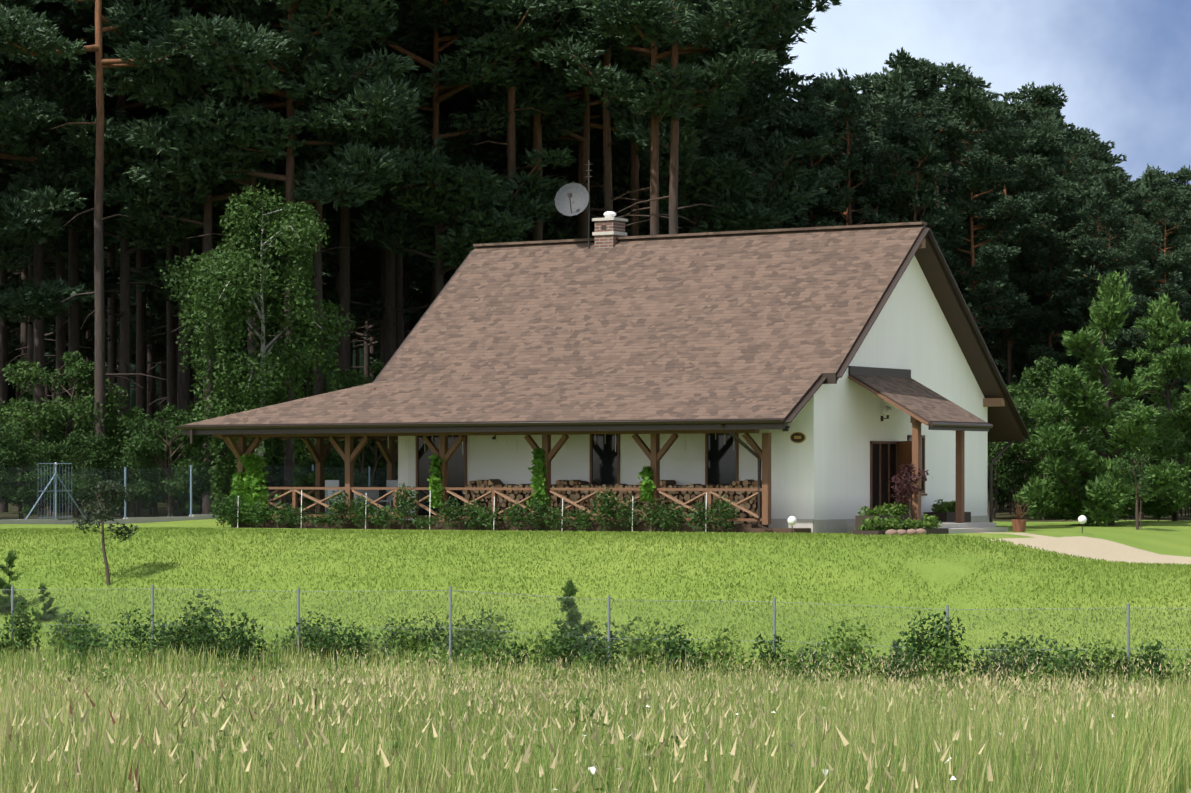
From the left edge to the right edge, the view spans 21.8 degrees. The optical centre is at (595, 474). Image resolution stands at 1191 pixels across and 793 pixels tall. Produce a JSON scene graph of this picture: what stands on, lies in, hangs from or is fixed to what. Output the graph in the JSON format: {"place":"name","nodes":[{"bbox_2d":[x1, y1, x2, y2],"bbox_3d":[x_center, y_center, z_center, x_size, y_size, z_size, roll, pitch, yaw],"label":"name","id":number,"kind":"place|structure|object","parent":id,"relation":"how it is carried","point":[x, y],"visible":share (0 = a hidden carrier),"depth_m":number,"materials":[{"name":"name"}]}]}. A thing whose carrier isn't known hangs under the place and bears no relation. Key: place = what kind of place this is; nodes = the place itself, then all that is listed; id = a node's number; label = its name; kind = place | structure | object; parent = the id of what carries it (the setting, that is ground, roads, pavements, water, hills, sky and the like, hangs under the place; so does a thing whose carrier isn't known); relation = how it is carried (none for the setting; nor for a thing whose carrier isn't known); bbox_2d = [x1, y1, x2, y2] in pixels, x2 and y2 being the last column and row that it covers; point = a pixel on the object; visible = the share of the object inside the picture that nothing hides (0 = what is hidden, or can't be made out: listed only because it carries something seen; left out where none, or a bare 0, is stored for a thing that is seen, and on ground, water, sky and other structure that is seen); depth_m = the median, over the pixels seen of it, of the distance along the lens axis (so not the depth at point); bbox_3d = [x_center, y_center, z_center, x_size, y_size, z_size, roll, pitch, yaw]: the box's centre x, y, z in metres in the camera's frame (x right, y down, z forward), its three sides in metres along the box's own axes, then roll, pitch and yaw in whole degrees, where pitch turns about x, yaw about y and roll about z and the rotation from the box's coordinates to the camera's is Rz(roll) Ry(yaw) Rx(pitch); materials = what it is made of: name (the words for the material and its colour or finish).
{"place":"outdoors","nodes":[
{"label":"outdoors","id":0,"kind":"place"},
{"bbox_2d":[0,489,1190,792],"bbox_3d":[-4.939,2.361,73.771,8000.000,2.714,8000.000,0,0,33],"label":"ground","id":1,"kind":"structure","parent":0,"point":[1162,539],"depth_m":61.57,"materials":[{"name":"green plant"}]},
{"bbox_2d":[0,420,34,498],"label":"bush","id":2,"kind":"object","parent":1,"relation":"on","point":[10,456],"visible":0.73,"depth_m":84.69,"materials":[{"name":"green plant"}]},
{"bbox_2d":[0,68,51,511],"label":"pine","id":3,"kind":"object","parent":1,"relation":"on","point":[4,326],"depth_m":104.93,"materials":[{"name":"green plant"}]},
{"bbox_2d":[9,465,70,518],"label":"bush","id":4,"kind":"object","parent":1,"relation":"on","point":[35,487],"depth_m":84.49,"materials":[{"name":"green plant"}]},
{"bbox_2d":[0,0,110,381],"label":"pine","id":5,"kind":"object","parent":1,"relation":"on","point":[21,223],"visible":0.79,"depth_m":94.32,"materials":[{"name":"green plant"}]},
{"bbox_2d":[10,264,107,362],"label":"pine","id":6,"kind":"object","parent":1,"relation":"on","point":[51,352],"depth_m":149.66,"materials":[{"name":"green plant"}]},
{"bbox_2d":[2,1,117,512],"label":"pine","id":7,"kind":"object","parent":1,"relation":"on","point":[73,314],"visible":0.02,"depth_m":101.62,"materials":[{"name":"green plant"}]},
{"bbox_2d":[0,351,130,516],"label":"tree","id":8,"kind":"object","parent":1,"relation":"on","point":[79,370],"visible":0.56,"depth_m":91.27,"materials":[{"name":"green plant"}]},
{"bbox_2d":[6,50,137,511],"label":"pine","id":9,"kind":"object","parent":1,"relation":"on","point":[61,332],"depth_m":103.61,"materials":[{"name":"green plant"}]},
{"bbox_2d":[0,0,145,514],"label":"pine","id":10,"kind":"object","parent":1,"relation":"on","point":[35,135],"visible":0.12,"depth_m":98.78,"materials":[{"name":"green plant"}]},
{"bbox_2d":[0,57,151,506],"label":"pine","id":11,"kind":"object","parent":1,"relation":"on","point":[86,276],"visible":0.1,"depth_m":104.11,"materials":[{"name":"green plant"}]},
{"bbox_2d":[29,404,129,517],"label":"bush","id":12,"kind":"object","parent":1,"relation":"on","point":[52,440],"visible":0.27,"depth_m":91.43,"materials":[{"name":"green plant"}]},
{"bbox_2d":[54,428,117,517],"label":"bush","id":13,"kind":"object","parent":1,"relation":"on","point":[97,449],"visible":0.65,"depth_m":89.82,"materials":[{"name":"green plant"}]},
{"bbox_2d":[23,237,166,505],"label":"pine","id":14,"kind":"object","parent":1,"relation":"on","point":[86,306],"visible":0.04,"depth_m":123.50,"materials":[{"name":"green plant"}]},
{"bbox_2d":[45,225,158,410],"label":"pine","id":15,"kind":"object","parent":1,"relation":"on","point":[112,352],"depth_m":116.15,"materials":[{"name":"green plant"}]},
{"bbox_2d":[72,480,137,585],"bbox_3d":[-10.339,1.230,64.866,1.384,2.236,1.171,0,0,33],"label":"tree","id":16,"kind":"object","parent":1,"relation":"on","point":[108,492],"visible":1,"depth_m":64.80,"materials":[{"name":"green plant"}]},
{"bbox_2d":[0,0,226,518],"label":"pine","id":17,"kind":"object","parent":1,"relation":"on","point":[152,23],"visible":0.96,"depth_m":90.58,"materials":[{"name":"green plant"}]},
{"bbox_2d":[1,0,242,514],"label":"pine","id":18,"kind":"object","parent":1,"relation":"on","point":[143,235],"visible":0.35,"depth_m":97.46,"materials":[{"name":"green plant"}]},
{"bbox_2d":[91,230,166,508],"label":"pine","id":19,"kind":"object","parent":1,"relation":"on","point":[141,392],"depth_m":115.67,"materials":[{"name":"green plant"}]},
{"bbox_2d":[92,455,166,516],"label":"bush","id":20,"kind":"object","parent":1,"relation":"on","point":[118,463],"visible":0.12,"depth_m":89.90,"materials":[{"name":"green plant"}]},
{"bbox_2d":[115,414,182,516],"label":"bush","id":21,"kind":"object","parent":1,"relation":"on","point":[161,433],"visible":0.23,"depth_m":91.30,"materials":[{"name":"green plant"}]},
{"bbox_2d":[133,239,178,510],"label":"pine","id":22,"kind":"object","parent":1,"relation":"on","point":[171,315],"depth_m":113.80,"materials":[{"name":"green plant"}]},
{"bbox_2d":[118,402,234,516],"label":"bush","id":23,"kind":"object","parent":1,"relation":"on","point":[145,451],"visible":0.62,"depth_m":88.28,"materials":[{"name":"green plant"}]},
{"bbox_2d":[83,226,274,407],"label":"pine","id":24,"kind":"object","parent":1,"relation":"on","point":[152,304],"visible":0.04,"depth_m":119.51,"materials":[{"name":"green plant"}]},
{"bbox_2d":[0,513,382,523],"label":"path","id":25,"kind":"structure","parent":1,"relation":"on","point":[120,521],"depth_m":84.59,"materials":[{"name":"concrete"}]},
{"bbox_2d":[0,466,396,519],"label":"side fence","id":26,"kind":"object","parent":1,"relation":"on","point":[143,487],"visible":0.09,"depth_m":85.19,"materials":[{"name":"grey metal"}]},
{"bbox_2d":[176,16,241,514],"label":"pine","id":27,"kind":"object","parent":1,"relation":"on","point":[183,389],"depth_m":101.86,"materials":[{"name":"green plant"}]},
{"bbox_2d":[81,0,337,513],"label":"pine","id":28,"kind":"object","parent":1,"relation":"on","point":[176,191],"visible":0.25,"depth_m":95.17,"materials":[{"name":"green plant"}]},
{"bbox_2d":[8,313,413,486],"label":"deep forest","id":29,"kind":"object","parent":1,"relation":"on","point":[11,391],"depth_m":254.74,"materials":[{"name":"green plant"}]},
{"bbox_2d":[87,0,418,452],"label":"pine","id":30,"kind":"object","parent":1,"relation":"on","point":[332,78],"visible":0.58,"depth_m":92.12,"materials":[{"name":"green plant"}]},
{"bbox_2d":[160,183,355,517],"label":"birch","id":31,"kind":"object","parent":1,"relation":"on","point":[226,292],"visible":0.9,"depth_m":88.93,"materials":[{"name":"green plant"}]},
{"bbox_2d":[133,0,420,508],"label":"pine","id":32,"kind":"object","parent":1,"relation":"on","point":[245,59],"visible":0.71,"depth_m":91.50,"materials":[{"name":"green plant"}]},
{"bbox_2d":[158,157,407,472],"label":"pine","id":33,"kind":"object","parent":1,"relation":"on","point":[332,220],"visible":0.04,"depth_m":106.89,"materials":[{"name":"green plant"}]},
{"bbox_2d":[220,1,437,446],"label":"pine","id":34,"kind":"object","parent":1,"relation":"on","point":[269,97],"visible":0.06,"depth_m":96.76,"materials":[{"name":"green plant"}]},
{"bbox_2d":[295,446,375,509],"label":"bush","id":35,"kind":"object","parent":1,"relation":"on","point":[333,459],"visible":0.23,"depth_m":94.06,"materials":[{"name":"green plant"}]},
{"bbox_2d":[302,360,397,512],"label":"bush","id":36,"kind":"object","parent":1,"relation":"on","point":[351,380],"visible":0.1,"depth_m":97.17,"materials":[{"name":"green plant"}]},
{"bbox_2d":[267,202,445,439],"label":"pine","id":37,"kind":"object","parent":1,"relation":"on","point":[371,265],"visible":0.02,"depth_m":116.18,"materials":[{"name":"green plant"}]},
{"bbox_2d":[306,255,454,469],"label":"pine","id":38,"kind":"object","parent":1,"relation":"on","point":[424,297],"visible":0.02,"depth_m":148.51,"materials":[{"name":"green plant"}]},
{"bbox_2d":[276,30,505,444],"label":"pine","id":39,"kind":"object","parent":1,"relation":"on","point":[399,295],"depth_m":103.27,"materials":[{"name":"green plant"}]},
{"bbox_2d":[331,2,451,477],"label":"pine","id":40,"kind":"object","parent":1,"relation":"on","point":[420,47],"visible":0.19,"depth_m":101.38,"materials":[{"name":"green plant"}]},
{"bbox_2d":[325,2,463,477],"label":"pine","id":41,"kind":"object","parent":1,"relation":"on","point":[390,310],"visible":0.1,"depth_m":102.71,"materials":[{"name":"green plant"}]},
{"bbox_2d":[322,90,559,326],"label":"pine","id":42,"kind":"object","parent":1,"relation":"on","point":[426,274],"visible":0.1,"depth_m":109.89,"materials":[{"name":"green plant"}]},
{"bbox_2d":[226,448,655,524],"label":"climbing plants","id":43,"kind":"object","parent":1,"relation":"on","point":[247,483],"visible":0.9,"depth_m":72.09,"materials":[{"name":"green plant"}]},
{"bbox_2d":[302,0,583,332],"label":"pine","id":44,"kind":"object","parent":1,"relation":"on","point":[424,139],"visible":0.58,"depth_m":97.46,"materials":[{"name":"green plant"}]},
{"bbox_2d":[210,483,738,532],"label":"porch shrubs","id":45,"kind":"object","parent":1,"relation":"on","point":[231,510],"visible":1,"depth_m":70.93,"materials":[{"name":"green plant"}]},
{"bbox_2d":[231,517,810,533],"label":"planting bed","id":46,"kind":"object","parent":1,"relation":"on","point":[739,527],"depth_m":70.66,"materials":[{"name":"brown wood"}]},
{"bbox_2d":[213,388,770,524],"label":"porch posts","id":47,"kind":"object","parent":46,"relation":"on","point":[319,452],"visible":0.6,"depth_m":72.08,"materials":[{"name":"brown wood"}]},
{"bbox_2d":[262,486,761,520],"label":"porch rails","id":48,"kind":"object","parent":47,"relation":"attached to","point":[494,494],"visible":0.42,"depth_m":71.32,"materials":[{"name":"brown wood"}]},
{"bbox_2d":[262,489,761,517],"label":"porch cross braces","id":49,"kind":"object","parent":47,"relation":"attached to","point":[419,503],"visible":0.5,"depth_m":71.40,"materials":[{"name":"brown wood"}]},
{"bbox_2d":[462,479,761,523],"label":"firewood stack","id":50,"kind":"object","parent":46,"relation":"on","point":[751,504],"visible":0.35,"depth_m":70.67,"materials":[{"name":"brown wood"}]},
{"bbox_2d":[423,5,630,240],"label":"pine","id":51,"kind":"object","parent":1,"relation":"on","point":[537,144],"visible":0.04,"depth_m":100.70,"materials":[{"name":"green plant"}]},
{"bbox_2d":[411,94,646,243],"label":"pine","id":52,"kind":"object","parent":1,"relation":"on","point":[556,227],"visible":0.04,"depth_m":108.46,"materials":[{"name":"green plant"}]},
{"bbox_2d":[383,0,691,237],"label":"pine","id":53,"kind":"object","parent":1,"relation":"on","point":[566,31],"visible":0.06,"depth_m":98.28,"materials":[{"name":"green plant"}]},
{"bbox_2d":[552,578,598,653],"bbox_3d":[-0.460,2.616,56.178,0.994,1.451,0.902,0,0,27],"label":"small conifer","id":54,"kind":"object","parent":1,"relation":"on","point":[569,603],"visible":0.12,"depth_m":56.14,"materials":[{"name":"green plant"}]},
{"bbox_2d":[0,585,1188,680],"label":"fence posts","id":55,"kind":"object","parent":1,"relation":"on","point":[298,591],"visible":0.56,"depth_m":53.48,"materials":[{"name":"grey metal"}]},
{"bbox_2d":[486,0,703,217],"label":"pine","id":56,"kind":"object","parent":1,"relation":"on","point":[635,57],"visible":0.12,"depth_m":99.55,"materials":[{"name":"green plant"}]},
{"bbox_2d":[0,633,1190,792],"bbox_3d":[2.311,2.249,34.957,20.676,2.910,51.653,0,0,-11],"label":"meadow grass","id":57,"kind":"structure","parent":1,"relation":"on","point":[1143,756],"depth_m":17.70,"materials":[{"name":"plant"}]},
{"bbox_2d":[0,594,1190,693],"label":"fence weeds","id":58,"kind":"object","parent":1,"relation":"on","point":[937,653],"visible":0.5,"depth_m":52.88,"materials":[{"name":"green plant"}]},
{"bbox_2d":[484,40,706,238],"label":"pine","id":59,"kind":"object","parent":1,"relation":"on","point":[587,105],"visible":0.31,"depth_m":101.86,"materials":[{"name":"green plant"}]},
{"bbox_2d":[0,589,1190,690],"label":"front fence","id":60,"kind":"object","parent":1,"relation":"on","point":[607,624],"visible":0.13,"depth_m":52.98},
{"bbox_2d":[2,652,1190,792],"bbox_3d":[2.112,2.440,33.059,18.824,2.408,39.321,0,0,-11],"label":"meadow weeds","id":61,"kind":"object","parent":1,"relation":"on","point":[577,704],"visible":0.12,"depth_m":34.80,"materials":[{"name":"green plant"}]},
{"bbox_2d":[478,23,737,238],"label":"pine","id":62,"kind":"object","parent":1,"relation":"on","point":[706,121],"visible":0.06,"depth_m":103.15,"materials":[{"name":"green plant"}]},
{"bbox_2d":[555,0,767,235],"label":"pine","id":63,"kind":"object","parent":1,"relation":"on","point":[634,228],"depth_m":104.92,"materials":[{"name":"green plant"}]},
{"bbox_2d":[530,0,797,234],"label":"pine","id":64,"kind":"object","parent":1,"relation":"on","point":[712,75],"visible":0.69,"depth_m":94.98,"materials":[{"name":"green plant"}]},
{"bbox_2d":[566,0,809,233],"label":"pine","id":65,"kind":"object","parent":1,"relation":"on","point":[638,17],"visible":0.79,"depth_m":93.53,"materials":[{"name":"green plant"}]},
{"bbox_2d":[552,0,842,235],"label":"pine","id":66,"kind":"object","parent":1,"relation":"on","point":[743,206],"visible":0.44,"depth_m":104.83,"materials":[{"name":"green plant"}]},
{"bbox_2d":[725,81,857,226],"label":"pine","id":67,"kind":"object","parent":1,"relation":"on","point":[826,100],"visible":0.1,"depth_m":125.82,"materials":[{"name":"green plant"}]},
{"bbox_2d":[750,105,885,228],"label":"pine","id":68,"kind":"object","parent":1,"relation":"on","point":[807,125],"visible":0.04,"depth_m":118.98,"materials":[{"name":"green plant"}]},
{"bbox_2d":[807,110,893,225],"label":"pine","id":69,"kind":"object","parent":1,"relation":"on","point":[826,211],"visible":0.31,"depth_m":115.90,"materials":[{"name":"green plant"}]},
{"bbox_2d":[817,67,889,226],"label":"pine","id":70,"kind":"object","parent":1,"relation":"on","point":[849,98],"visible":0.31,"depth_m":112.46,"materials":[{"name":"green plant"}]},
{"bbox_2d":[857,63,943,235],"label":"pine","id":71,"kind":"object","parent":1,"relation":"on","point":[898,84],"visible":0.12,"depth_m":127.02,"materials":[{"name":"green plant"}]},
{"bbox_2d":[832,47,978,303],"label":"pine","id":72,"kind":"object","parent":1,"relation":"on","point":[925,84],"visible":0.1,"depth_m":130.52,"materials":[{"name":"green plant"}]},
{"bbox_2d":[857,499,955,530],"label":"planter plants","id":73,"kind":"object","parent":1,"relation":"on","point":[929,522],"visible":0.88,"depth_m":66.84,"materials":[{"name":"green plant"}]},
{"bbox_2d":[882,118,945,228],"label":"pine","id":74,"kind":"object","parent":1,"relation":"on","point":[921,143],"visible":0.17,"depth_m":111.99,"materials":[{"name":"green plant"}]},
{"bbox_2d":[850,95,986,259],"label":"pine","id":75,"kind":"object","parent":1,"relation":"on","point":[900,120],"visible":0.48,"depth_m":113.05,"materials":[{"name":"green plant"}]},
{"bbox_2d":[848,366,992,522],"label":"entrance canopy","id":76,"kind":"object","parent":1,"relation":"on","point":[905,392],"visible":0.9,"depth_m":69.23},
{"bbox_2d":[916,61,1042,328],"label":"pine","id":77,"kind":"object","parent":1,"relation":"on","point":[984,175],"visible":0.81,"depth_m":114.00,"materials":[{"name":"green plant"}]},
{"bbox_2d":[951,98,1071,507],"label":"pine","id":78,"kind":"object","parent":1,"relation":"on","point":[1031,167],"visible":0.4,"depth_m":118.69,"materials":[{"name":"green plant"}]},
{"bbox_2d":[949,81,1074,266],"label":"pine","id":79,"kind":"object","parent":1,"relation":"on","point":[1029,110],"visible":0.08,"depth_m":138.62,"materials":[{"name":"green plant"}]},
{"bbox_2d":[988,397,1039,518],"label":"tree","id":80,"kind":"object","parent":1,"relation":"on","point":[995,449],"visible":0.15,"depth_m":90.06,"materials":[{"name":"green plant"}]},
{"bbox_2d":[990,395,1083,516],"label":"tree","id":81,"kind":"object","parent":1,"relation":"on","point":[1018,483],"visible":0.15,"depth_m":93.14,"materials":[{"name":"green plant"}]},
{"bbox_2d":[980,167,1100,398],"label":"pine","id":82,"kind":"object","parent":1,"relation":"on","point":[1066,193],"visible":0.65,"depth_m":118.79,"materials":[{"name":"green plant"}]},
{"bbox_2d":[1011,397,1073,519],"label":"garden pine","id":83,"kind":"object","parent":1,"relation":"on","point":[1036,511],"visible":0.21,"depth_m":89.20,"materials":[{"name":"green plant"}]},
{"bbox_2d":[993,119,1107,376],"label":"pine","id":84,"kind":"object","parent":1,"relation":"on","point":[1045,136],"visible":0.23,"depth_m":120.62,"materials":[{"name":"green plant"}]},
{"bbox_2d":[1004,356,1123,517],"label":"tree","id":85,"kind":"object","parent":1,"relation":"on","point":[1041,375],"visible":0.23,"depth_m":90.80,"materials":[{"name":"green plant"}]},
{"bbox_2d":[1053,178,1129,407],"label":"pine","id":86,"kind":"object","parent":1,"relation":"on","point":[1096,202],"visible":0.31,"depth_m":117.72,"materials":[{"name":"green plant"}]},
{"bbox_2d":[1051,122,1138,399],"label":"pine","id":87,"kind":"object","parent":1,"relation":"on","point":[1071,132],"visible":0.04,"depth_m":141.94,"materials":[{"name":"green plant"}]},
{"bbox_2d":[1046,156,1144,309],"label":"pine","id":88,"kind":"object","parent":1,"relation":"on","point":[1095,170],"visible":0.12,"depth_m":125.68,"materials":[{"name":"green plant"}]},
{"bbox_2d":[1018,269,1190,526],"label":"garden pine","id":89,"kind":"object","parent":1,"relation":"on","point":[1076,489],"visible":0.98,"depth_m":76.82,"materials":[{"name":"green plant"}]},
{"bbox_2d":[1068,206,1149,406],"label":"pine","id":90,"kind":"object","parent":1,"relation":"on","point":[1110,215],"visible":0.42,"depth_m":117.66,"materials":[{"name":"green plant"}]},
{"bbox_2d":[1111,449,1154,529],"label":"tree","id":91,"kind":"object","parent":1,"relation":"on","point":[1126,465],"visible":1,"depth_m":73.39,"materials":[{"name":"green plant"}]},
{"bbox_2d":[1103,184,1190,404],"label":"pine","id":92,"kind":"object","parent":1,"relation":"on","point":[1129,205],"visible":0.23,"depth_m":120.47,"materials":[{"name":"green plant"}]},
{"bbox_2d":[1104,294,1190,520],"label":"garden pine","id":93,"kind":"object","parent":1,"relation":"on","point":[1166,327],"visible":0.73,"depth_m":79.98,"materials":[{"name":"green plant"}]},
{"bbox_2d":[1122,187,1190,392],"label":"pine","id":94,"kind":"object","parent":1,"relation":"on","point":[1174,232],"visible":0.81,"depth_m":112.57,"materials":[{"name":"green plant"}]},
{"bbox_2d":[182,222,1029,441],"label":"house roof","id":95,"kind":"structure","parent":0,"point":[771,324],"depth_m":71.81,"materials":[{"name":"brown tile"}]},
{"bbox_2d":[555,160,591,248],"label":"satellite dish","id":96,"kind":"object","parent":95,"relation":"on","point":[572,199],"visible":0.94,"depth_m":75.49,"materials":[{"name":"grey metal"}]},
{"bbox_2d":[175,420,1026,531],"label":"house gutters","id":97,"kind":"object","parent":95,"relation":"attached to","point":[735,437],"visible":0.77,"depth_m":70.05,"materials":[{"name":"brown metal"}]},
{"bbox_2d":[592,211,627,248],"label":"chimney","id":98,"kind":"object","parent":95,"relation":"on","point":[609,227],"visible":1,"depth_m":75.26,"materials":[{"name":"brick"}]},
{"bbox_2d":[398,255,988,532],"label":"house walls","id":99,"kind":"structure","parent":0,"point":[820,478],"depth_m":70.70,"materials":[{"name":"white paint"}]},
{"bbox_2d":[416,433,926,519],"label":"house windows","id":100,"kind":"structure","parent":99,"relation":"in","point":[722,458],"depth_m":71.05,"materials":[{"name":"black glass"}]},
{"bbox_2d":[768,0,1190,184],"label":"sky","id":101,"kind":"structure","parent":0,"point":[1123,67],"materials":[{"name":"blue"}]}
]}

